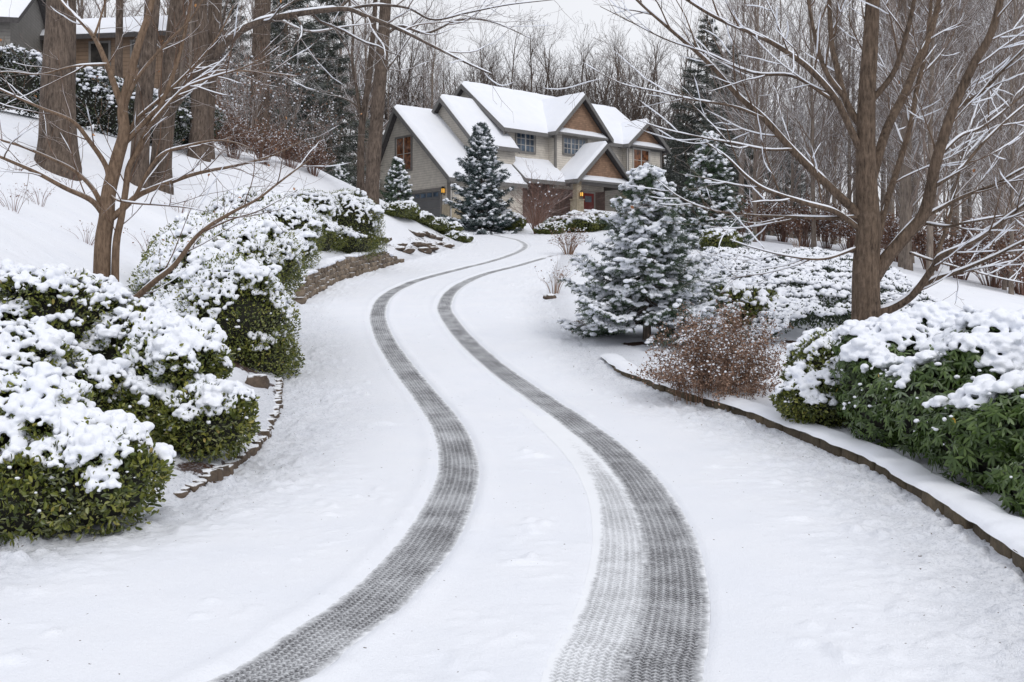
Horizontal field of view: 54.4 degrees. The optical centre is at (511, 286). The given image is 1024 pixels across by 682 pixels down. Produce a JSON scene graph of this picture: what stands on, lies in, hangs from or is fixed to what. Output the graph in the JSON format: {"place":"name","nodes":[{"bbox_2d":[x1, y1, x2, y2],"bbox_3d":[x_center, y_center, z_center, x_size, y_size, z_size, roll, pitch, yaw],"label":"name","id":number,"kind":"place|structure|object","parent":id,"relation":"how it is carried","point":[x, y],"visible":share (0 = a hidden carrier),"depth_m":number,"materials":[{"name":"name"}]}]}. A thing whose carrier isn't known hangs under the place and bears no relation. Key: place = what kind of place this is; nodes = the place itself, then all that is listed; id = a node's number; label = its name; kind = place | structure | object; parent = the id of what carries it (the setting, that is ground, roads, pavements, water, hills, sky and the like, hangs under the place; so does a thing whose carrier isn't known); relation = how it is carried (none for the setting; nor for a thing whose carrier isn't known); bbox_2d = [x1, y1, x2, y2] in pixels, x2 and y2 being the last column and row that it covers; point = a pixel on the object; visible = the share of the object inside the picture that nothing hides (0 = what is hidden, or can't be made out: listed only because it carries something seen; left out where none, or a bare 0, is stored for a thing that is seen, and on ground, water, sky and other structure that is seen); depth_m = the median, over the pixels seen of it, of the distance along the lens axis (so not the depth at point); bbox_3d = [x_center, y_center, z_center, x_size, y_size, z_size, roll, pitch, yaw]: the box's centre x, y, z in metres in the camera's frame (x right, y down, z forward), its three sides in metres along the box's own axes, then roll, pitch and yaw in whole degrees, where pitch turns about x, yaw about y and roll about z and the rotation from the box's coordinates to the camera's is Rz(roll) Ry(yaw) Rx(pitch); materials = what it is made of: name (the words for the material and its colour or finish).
{"place":"outdoors","nodes":[
{"label":"outdoors","id":0,"kind":"place"},
{"bbox_2d":[0,221,1023,681],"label":"driveway","id":1,"kind":"structure","parent":0,"point":[822,567],"depth_m":6.54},
{"bbox_2d":[207,235,529,681],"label":"tyre track","id":2,"kind":"structure","parent":1,"relation":"on","point":[394,581],"depth_m":6.35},
{"bbox_2d":[436,255,709,681],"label":"tyre track","id":3,"kind":"structure","parent":1,"relation":"on","point":[641,613],"depth_m":6.05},
{"bbox_2d":[0,107,1023,578],"bbox_3d":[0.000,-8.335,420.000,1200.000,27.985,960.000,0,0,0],"label":"ground","id":4,"kind":"structure","parent":0,"point":[36,233],"depth_m":22.12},
{"bbox_2d":[0,0,45,67],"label":"hill house","id":5,"kind":"structure","parent":4,"relation":"on","point":[22,22],"depth_m":48.42,"materials":[{"name":"grey"}]},
{"bbox_2d":[34,0,81,180],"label":"oak tree","id":6,"kind":"object","parent":4,"relation":"on","point":[60,36],"visible":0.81,"depth_m":24.64,"materials":[{"name":"brown plant"}]},
{"bbox_2d":[0,259,174,411],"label":"azalea shrub","id":7,"kind":"object","parent":4,"relation":"on","point":[66,319],"visible":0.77,"depth_m":9.48,"materials":[{"name":"green plant"}]},
{"bbox_2d":[0,356,176,547],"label":"azalea shrub","id":8,"kind":"object","parent":4,"relation":"on","point":[70,453],"visible":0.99,"depth_m":6.70,"materials":[{"name":"green plant"}]},
{"bbox_2d":[0,43,225,150],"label":"laurel hedge","id":9,"kind":"object","parent":4,"relation":"on","point":[87,86],"visible":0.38,"depth_m":34.96,"materials":[{"name":"green plant"}]},
{"bbox_2d":[115,0,122,77],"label":"hill tree","id":10,"kind":"object","parent":4,"relation":"on","point":[119,52],"visible":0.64,"depth_m":39.88,"materials":[{"name":"brown wood"}]},
{"bbox_2d":[40,15,233,135],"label":"hill house","id":11,"kind":"structure","parent":4,"relation":"on","point":[87,51],"depth_m":51.93,"materials":[{"name":"beige"}]},
{"bbox_2d":[130,0,159,187],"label":"oak tree","id":12,"kind":"object","parent":4,"relation":"on","point":[148,51],"visible":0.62,"depth_m":27.82,"materials":[{"name":"brown plant"}]},
{"bbox_2d":[0,0,361,323],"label":"dogwood tree","id":13,"kind":"object","parent":4,"relation":"on","point":[105,264],"visible":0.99,"depth_m":10.95,"materials":[{"name":"brown plant"}]},
{"bbox_2d":[103,310,260,463],"bbox_3d":[-3.046,0.916,9.295,1.512,1.386,1.500,0,0,0],"label":"azalea shrub","id":14,"kind":"object","parent":4,"relation":"on","point":[185,395],"visible":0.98,"depth_m":8.93,"materials":[{"name":"green plant"}]},
{"bbox_2d":[187,0,210,161],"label":"oak tree","id":15,"kind":"object","parent":4,"relation":"on","point":[200,112],"visible":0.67,"depth_m":36.74,"materials":[{"name":"brown plant"}]},
{"bbox_2d":[207,0,220,159],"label":"oak tree","id":16,"kind":"object","parent":4,"relation":"on","point":[213,25],"visible":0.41,"depth_m":37.82,"materials":[{"name":"brown plant"}]},
{"bbox_2d":[126,210,307,378],"bbox_3d":[-4.749,0.126,16.222,2.773,2.900,4.440,0,0,-11],"label":"clipped shrub","id":17,"kind":"object","parent":4,"relation":"on","point":[253,269],"visible":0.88,"depth_m":14.83,"materials":[{"name":"green plant"}]},
{"bbox_2d":[173,377,283,497],"bbox_3d":[-2.880,1.528,11.228,0.475,0.419,6.680,0,0,-6],"label":"stone edging","id":18,"kind":"object","parent":4,"relation":"on","point":[219,472],"visible":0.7,"depth_m":9.14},
{"bbox_2d":[219,0,251,142],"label":"pine tree","id":19,"kind":"object","parent":4,"relation":"on","point":[243,37],"visible":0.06,"depth_m":73.81,"materials":[{"name":"green plant"}]},
{"bbox_2d":[214,114,260,158],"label":"thicket bush","id":20,"kind":"object","parent":4,"relation":"on","point":[238,139],"visible":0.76,"depth_m":39.84,"materials":[{"name":"brown plant"}]},
{"bbox_2d":[215,33,289,153],"bbox_3d":[-11.637,-8.568,43.857,4.092,5.632,5.077,0,0,-43],"label":"leafy sapling","id":21,"kind":"object","parent":4,"relation":"on","point":[258,91],"visible":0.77,"depth_m":43.74,"materials":[{"name":"brown plant"}]},
{"bbox_2d":[216,19,298,145],"bbox_3d":[-14.232,-9.902,50.161,6.018,6.675,4.849,0,0,38],"label":"leafy sapling","id":22,"kind":"object","parent":4,"relation":"on","point":[227,90],"visible":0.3,"depth_m":49.96,"materials":[{"name":"brown plant"}]},
{"bbox_2d":[248,0,270,154],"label":"oak tree","id":23,"kind":"object","parent":4,"relation":"on","point":[263,29],"visible":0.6,"depth_m":45.65,"materials":[{"name":"brown plant"}]},
{"bbox_2d":[203,186,325,269],"bbox_3d":[-6.735,-1.530,26.911,3.510,2.486,3.235,0,0,0],"label":"clipped shrub","id":24,"kind":"object","parent":4,"relation":"on","point":[301,221],"visible":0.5,"depth_m":26.32,"materials":[{"name":"white plant"}]},
{"bbox_2d":[239,118,292,165],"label":"thicket bush","id":25,"kind":"object","parent":4,"relation":"on","point":[268,142],"visible":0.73,"depth_m":40.93,"materials":[{"name":"brown plant"}]},
{"bbox_2d":[228,32,346,158],"bbox_3d":[-10.639,-8.987,46.961,5.642,6.258,4.546,0,0,-16],"label":"leafy sapling","id":26,"kind":"object","parent":4,"relation":"on","point":[287,103],"visible":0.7,"depth_m":46.74,"materials":[{"name":"brown plant"}]},
{"bbox_2d":[232,0,356,176],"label":"pine tree","id":27,"kind":"object","parent":4,"relation":"on","point":[275,28],"visible":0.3,"depth_m":61.49,"materials":[{"name":"green plant"}]},
{"bbox_2d":[271,126,317,168],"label":"thicket bush","id":28,"kind":"object","parent":4,"relation":"on","point":[293,150],"visible":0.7,"depth_m":42.86,"materials":[{"name":"brown plant"}]},
{"bbox_2d":[271,77,347,167],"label":"leafy sapling","id":29,"kind":"object","parent":4,"relation":"on","point":[317,126],"visible":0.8,"depth_m":49.76,"materials":[{"name":"brown plant"}]},
{"bbox_2d":[292,136,335,176],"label":"thicket bush","id":30,"kind":"object","parent":4,"relation":"on","point":[316,159],"visible":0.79,"depth_m":43.86,"materials":[{"name":"brown plant"}]},
{"bbox_2d":[309,2,364,155],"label":"forest tree","id":31,"kind":"object","parent":4,"relation":"on","point":[340,52],"visible":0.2,"depth_m":80.98,"materials":[{"name":"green plant"}]},
{"bbox_2d":[285,188,389,260],"bbox_3d":[-5.842,-2.008,32.622,4.478,2.528,2.898,0,0,-40],"label":"clipped shrub","id":32,"kind":"object","parent":4,"relation":"on","point":[351,220],"visible":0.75,"depth_m":32.19,"materials":[{"name":"green plant"}]},
{"bbox_2d":[298,0,379,190],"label":"tree","id":33,"kind":"object","parent":4,"relation":"on","point":[362,109],"visible":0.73,"depth_m":41.89,"materials":[{"name":"brown wood"}]},
{"bbox_2d":[289,0,389,198],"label":"pine tree","id":34,"kind":"object","parent":4,"relation":"on","point":[352,137],"visible":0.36,"depth_m":65.57,"materials":[{"name":"green plant"}]},
{"bbox_2d":[292,248,403,303],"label":"stone wall","id":35,"kind":"structure","parent":4,"relation":"on","point":[325,273],"depth_m":29.93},
{"bbox_2d":[331,0,400,162],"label":"forest tree","id":36,"kind":"object","parent":4,"relation":"on","point":[365,46],"visible":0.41,"depth_m":75.77,"materials":[{"name":"brown plant"}]},
{"bbox_2d":[150,0,585,194],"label":"oak tree","id":37,"kind":"object","parent":4,"relation":"on","point":[176,9],"visible":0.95,"depth_m":28.64,"materials":[{"name":"brown plant"}]},
{"bbox_2d":[300,1,448,172],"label":"crown tree","id":38,"kind":"object","parent":4,"relation":"on","point":[389,89],"visible":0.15,"depth_m":90.42,"materials":[{"name":"brown plant"}]},
{"bbox_2d":[313,1,452,136],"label":"crown tree","id":39,"kind":"object","parent":4,"relation":"on","point":[410,84],"visible":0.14,"depth_m":93.82,"materials":[{"name":"brown plant"}]},
{"bbox_2d":[379,156,414,202],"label":"spruce","id":40,"kind":"object","parent":4,"relation":"on","point":[398,176],"visible":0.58,"depth_m":49.68,"materials":[{"name":"green plant"}]},
{"bbox_2d":[395,0,461,108],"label":"forest tree","id":41,"kind":"object","parent":4,"relation":"on","point":[433,101],"visible":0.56,"depth_m":83.57,"materials":[{"name":"brown plant"}]},
{"bbox_2d":[364,14,513,128],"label":"crown tree","id":42,"kind":"object","parent":4,"relation":"on","point":[405,96],"visible":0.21,"depth_m":90.89,"materials":[{"name":"brown plant"}]},
{"bbox_2d":[333,0,577,223],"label":"tree","id":43,"kind":"object","parent":4,"relation":"on","point":[372,179],"visible":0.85,"depth_m":39.77,"materials":[{"name":"brown wood"}]},
{"bbox_2d":[439,122,519,234],"bbox_3d":[-1.788,-5.915,55.929,4.564,6.698,4.156,0,0,23],"label":"blue spruce","id":44,"kind":"object","parent":4,"relation":"on","point":[480,195],"visible":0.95,"depth_m":55.30,"materials":[{"name":"green plant"}]},
{"bbox_2d":[441,9,572,96],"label":"crown tree","id":45,"kind":"object","parent":4,"relation":"on","point":[511,77],"visible":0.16,"depth_m":99.61,"materials":[{"name":"brown plant"}]},
{"bbox_2d":[447,18,591,96],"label":"crown tree","id":46,"kind":"object","parent":4,"relation":"on","point":[531,77],"visible":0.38,"depth_m":92.23,"materials":[{"name":"brown plant"}]},
{"bbox_2d":[379,81,684,223],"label":"house","id":47,"kind":"structure","parent":4,"relation":"on","point":[603,149],"depth_m":69.53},
{"bbox_2d":[395,134,412,170],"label":"window","id":48,"kind":"structure","parent":47,"relation":"in","point":[403,144],"depth_m":66.49,"materials":[{"name":"brown glass"}]},
{"bbox_2d":[410,187,441,216],"bbox_3d":[-5.990,-5.115,65.290,0.083,2.430,4.520,0,0,-42],"label":"garage door","id":49,"kind":"structure","parent":47,"relation":"in","point":[436,205],"depth_m":64.49,"materials":[{"name":"grey metal"}]},
{"bbox_2d":[498,159,600,233],"bbox_3d":[1.688,-4.941,54.982,6.359,4.230,5.131,0,0,44],"label":"japanese maple","id":50,"kind":"object","parent":4,"relation":"on","point":[540,206],"visible":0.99,"depth_m":54.85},
{"bbox_2d":[499,12,639,104],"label":"crown tree","id":51,"kind":"object","parent":4,"relation":"on","point":[605,97],"visible":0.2,"depth_m":103.12,"materials":[{"name":"brown plant"}]},
{"bbox_2d":[562,210,603,232],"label":"shrub","id":52,"kind":"object","parent":4,"relation":"on","point":[583,220],"visible":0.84,"depth_m":56.21,"materials":[{"name":"green plant"}]},
{"bbox_2d":[518,31,681,124],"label":"crown tree","id":53,"kind":"object","parent":4,"relation":"on","point":[635,116],"visible":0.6,"depth_m":93.75,"materials":[{"name":"brown plant"}]},
{"bbox_2d":[575,14,696,156],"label":"crown tree","id":54,"kind":"object","parent":4,"relation":"on","point":[657,118],"visible":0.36,"depth_m":101.58,"materials":[{"name":"brown plant"}]},
{"bbox_2d":[585,6,715,182],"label":"crown tree","id":55,"kind":"object","parent":4,"relation":"on","point":[676,92],"visible":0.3,"depth_m":106.45,"materials":[{"name":"brown plant"}]},
{"bbox_2d":[557,163,744,346],"bbox_3d":[2.535,-0.597,18.589,3.441,3.421,3.194,0,0,20],"label":"spruce tree","id":56,"kind":"object","parent":4,"relation":"on","point":[653,295],"visible":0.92,"depth_m":18.11,"materials":[{"name":"green plant"}]},
{"bbox_2d":[627,295,793,405],"bbox_3d":[2.725,0.808,13.034,2.143,1.449,2.193,0,0,41],"label":"brown shrub","id":57,"kind":"object","parent":4,"relation":"on","point":[726,356],"visible":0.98,"depth_m":12.76,"materials":[{"name":"beige plant"}]},
{"bbox_2d":[662,15,767,231],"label":"pine tree","id":58,"kind":"object","parent":4,"relation":"on","point":[680,178],"visible":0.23,"depth_m":87.78,"materials":[{"name":"green plant"}]},
{"bbox_2d":[676,131,756,250],"bbox_3d":[7.303,-3.326,37.079,4.018,4.922,3.673,0,0,-33],"label":"spruce tree","id":59,"kind":"object","parent":4,"relation":"on","point":[717,167],"visible":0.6,"depth_m":36.55,"materials":[{"name":"green plant"}]},
{"bbox_2d":[698,226,744,249],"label":"shrub","id":60,"kind":"object","parent":4,"relation":"on","point":[726,241],"visible":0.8,"depth_m":35.33,"materials":[{"name":"green plant"}]},
{"bbox_2d":[691,0,781,232],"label":"forest tree","id":61,"kind":"object","parent":4,"relation":"on","point":[741,178],"visible":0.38,"depth_m":59.33,"materials":[{"name":"brown plant"}]},
{"bbox_2d":[691,41,787,232],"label":"pine tree","id":62,"kind":"object","parent":4,"relation":"on","point":[712,128],"visible":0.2,"depth_m":81.43,"materials":[{"name":"green plant"}]},
{"bbox_2d":[692,279,789,330],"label":"dark shrub","id":63,"kind":"object","parent":4,"relation":"on","point":[748,297],"visible":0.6,"depth_m":19.43,"materials":[{"name":"green plant"}]},
{"bbox_2d":[674,0,831,236],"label":"forest tree","id":64,"kind":"object","parent":4,"relation":"on","point":[747,83],"visible":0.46,"depth_m":51.48,"materials":[{"name":"brown plant"}]},
{"bbox_2d":[692,0,814,241],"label":"forest tree","id":65,"kind":"object","parent":4,"relation":"on","point":[756,137],"visible":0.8,"depth_m":45.41,"materials":[{"name":"brown plant"}]},
{"bbox_2d":[734,190,786,240],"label":"thicket bush","id":66,"kind":"object","parent":4,"relation":"on","point":[761,211],"visible":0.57,"depth_m":47.95,"materials":[{"name":"brown plant"}]},
{"bbox_2d":[727,0,813,234],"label":"forest tree","id":67,"kind":"object","parent":4,"relation":"on","point":[762,178],"visible":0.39,"depth_m":56.31,"materials":[{"name":"brown plant"}]},
{"bbox_2d":[519,0,1023,320],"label":"maple tree","id":68,"kind":"object","parent":4,"relation":"on","point":[870,265],"visible":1,"depth_m":15.46,"materials":[{"name":"brown plant"}]},
{"bbox_2d":[725,0,818,235],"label":"forest tree","id":69,"kind":"object","parent":4,"relation":"on","point":[772,185],"visible":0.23,"depth_m":65.95,"materials":[{"name":"brown plant"}]},
{"bbox_2d":[748,109,819,238],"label":"pine tree","id":70,"kind":"object","parent":4,"relation":"on","point":[787,193],"visible":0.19,"depth_m":77.58,"materials":[{"name":"green plant"}]},
{"bbox_2d":[749,0,829,237],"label":"forest tree","id":71,"kind":"object","parent":4,"relation":"on","point":[793,176],"visible":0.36,"depth_m":63.37,"materials":[{"name":"brown plant"}]},
{"bbox_2d":[743,0,861,247],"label":"forest tree","id":72,"kind":"object","parent":4,"relation":"on","point":[810,107],"visible":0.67,"depth_m":46.19,"materials":[{"name":"brown plant"}]},
{"bbox_2d":[775,193,838,246],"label":"thicket bush","id":73,"kind":"object","parent":4,"relation":"on","point":[801,224],"visible":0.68,"depth_m":46.79,"materials":[{"name":"brown plant"}]},
{"bbox_2d":[769,326,853,428],"bbox_3d":[3.552,1.035,11.162,1.529,1.176,1.132,0,0,-36],"label":"boxwood shrub","id":74,"kind":"object","parent":4,"relation":"on","point":[806,387],"visible":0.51,"depth_m":10.81,"materials":[{"name":"green leaf"},{"name":"snow"},{"name":"twig"}]},
{"bbox_2d":[600,353,1023,572],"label":"stone kerb","id":75,"kind":"structure","parent":4,"relation":"on","point":[999,529],"depth_m":8.51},
{"bbox_2d":[690,246,940,345],"bbox_3d":[7.286,-0.089,24.232,5.254,2.323,14.094,0,0,5],"label":"ground cover","id":76,"kind":"object","parent":4,"relation":"on","point":[813,277],"visible":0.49,"depth_m":21.44,"materials":[{"name":"white plant"}]},
{"bbox_2d":[779,0,863,241],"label":"forest tree","id":77,"kind":"object","parent":4,"relation":"on","point":[828,194],"visible":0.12,"depth_m":68.64,"materials":[{"name":"brown plant"}]},
{"bbox_2d":[768,0,886,244],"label":"forest tree","id":78,"kind":"object","parent":4,"relation":"on","point":[833,149],"visible":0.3,"depth_m":53.31,"materials":[{"name":"brown plant"}]},
{"bbox_2d":[802,0,858,242],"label":"forest tree","id":79,"kind":"object","parent":4,"relation":"on","point":[823,147],"visible":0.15,"depth_m":56.55,"materials":[{"name":"brown plant"}]},
{"bbox_2d":[817,203,855,252],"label":"thicket bush","id":80,"kind":"object","parent":4,"relation":"on","point":[837,232],"visible":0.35,"depth_m":46.06,"materials":[{"name":"brown plant"}]},
{"bbox_2d":[799,0,894,247],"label":"forest tree","id":81,"kind":"object","parent":4,"relation":"on","point":[847,81],"visible":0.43,"depth_m":48.25,"materials":[{"name":"brown plant"}]},
{"bbox_2d":[849,0,948,262],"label":"forest tree","id":82,"kind":"object","parent":4,"relation":"on","point":[877,113],"visible":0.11,"depth_m":43.36,"materials":[{"name":"brown plant"}]},
{"bbox_2d":[839,1,959,224],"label":"forest tree","id":83,"kind":"object","parent":4,"relation":"on","point":[898,193],"visible":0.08,"depth_m":47.18,"materials":[{"name":"brown plant"}]},
{"bbox_2d":[844,0,957,246],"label":"forest tree","id":84,"kind":"object","parent":4,"relation":"on","point":[890,209],"visible":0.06,"depth_m":50.35,"materials":[{"name":"brown plant"}]},
{"bbox_2d":[849,2,970,218],"bbox_3d":[15.638,-7.478,38.978,4.722,14.036,4.986,0,0,8],"label":"forest tree","id":85,"kind":"object","parent":4,"relation":"on","point":[893,152],"visible":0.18,"depth_m":38.89,"materials":[{"name":"brown plant"}]},
{"bbox_2d":[847,0,985,267],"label":"forest tree","id":86,"kind":"object","parent":4,"relation":"on","point":[902,214],"visible":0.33,"depth_m":35.73,"materials":[{"name":"brown plant"}]},
{"bbox_2d":[832,0,1005,270],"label":"forest tree","id":87,"kind":"object","parent":4,"relation":"on","point":[908,257],"visible":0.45,"depth_m":33.82,"materials":[{"name":"brown plant"}]},
{"bbox_2d":[835,0,1002,234],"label":"forest tree","id":88,"kind":"object","parent":4,"relation":"on","point":[921,180],"visible":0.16,"depth_m":41.15,"materials":[{"name":"brown plant"}]},
{"bbox_2d":[829,301,1013,448],"bbox_3d":[5.013,0.883,10.327,3.468,1.467,2.080,0,0,0],"label":"rhododendron","id":89,"kind":"object","parent":4,"relation":"on","point":[869,351],"visible":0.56,"depth_m":9.93,"materials":[{"name":"green plant"}]},
{"bbox_2d":[894,210,962,270],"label":"thicket bush","id":90,"kind":"object","parent":4,"relation":"on","point":[920,244],"visible":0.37,"depth_m":37.74,"materials":[{"name":"brown plant"}]},
{"bbox_2d":[877,0,1016,276],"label":"forest tree","id":91,"kind":"object","parent":4,"relation":"on","point":[931,94],"visible":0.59,"depth_m":30.68,"materials":[{"name":"brown plant"}]},
{"bbox_2d":[877,307,1023,516],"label":"rhododendron","id":92,"kind":"object","parent":4,"relation":"on","point":[955,392],"visible":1,"depth_m":8.11,"materials":[{"name":"green plant"}]},
{"bbox_2d":[878,0,1022,270],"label":"forest tree","id":93,"kind":"object","parent":4,"relation":"on","point":[952,182],"visible":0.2,"depth_m":36.88,"materials":[{"name":"brown plant"}]},
{"bbox_2d":[924,213,991,279],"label":"thicket bush","id":94,"kind":"object","parent":4,"relation":"on","point":[959,232],"visible":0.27,"depth_m":34.72,"materials":[{"name":"brown plant"}]},
{"bbox_2d":[898,0,1022,271],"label":"forest tree","id":95,"kind":"object","parent":4,"relation":"on","point":[969,200],"visible":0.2,"depth_m":41.78,"materials":[{"name":"brown plant"}]},
{"bbox_2d":[913,0,1023,294],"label":"forest tree","id":96,"kind":"object","parent":4,"relation":"on","point":[1011,283],"visible":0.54,"depth_m":30.45,"materials":[{"name":"brown plant"}]},
{"bbox_2d":[936,0,1023,289],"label":"forest tree","id":97,"kind":"object","parent":4,"relation":"on","point":[1004,284],"visible":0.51,"depth_m":32.42,"materials":[{"name":"brown plant"}]},
{"bbox_2d":[943,211,1023,287],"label":"thicket bush","id":98,"kind":"object","parent":4,"relation":"on","point":[998,284],"visible":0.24,"depth_m":33.08,"materials":[{"name":"brown plant"}]},
{"bbox_2d":[949,0,1023,223],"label":"forest tree","id":99,"kind":"object","parent":4,"relation":"on","point":[1008,136],"visible":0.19,"depth_m":35.75,"materials":[{"name":"brown plant"}]},
{"bbox_2d":[950,0,1023,286],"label":"forest tree","id":100,"kind":"object","parent":4,"relation":"on","point":[1017,86],"visible":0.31,"depth_m":33.91,"materials":[{"name":"brown plant"}]},
{"bbox_2d":[982,223,1023,294],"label":"thicket bush","id":101,"kind":"object","parent":4,"relation":"on","point":[1017,288],"visible":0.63,"depth_m":30.92,"materials":[{"name":"brown plant"}]},
{"bbox_2d":[76,0,1023,256],"label":"sky","id":102,"kind":"structure","parent":0,"point":[591,12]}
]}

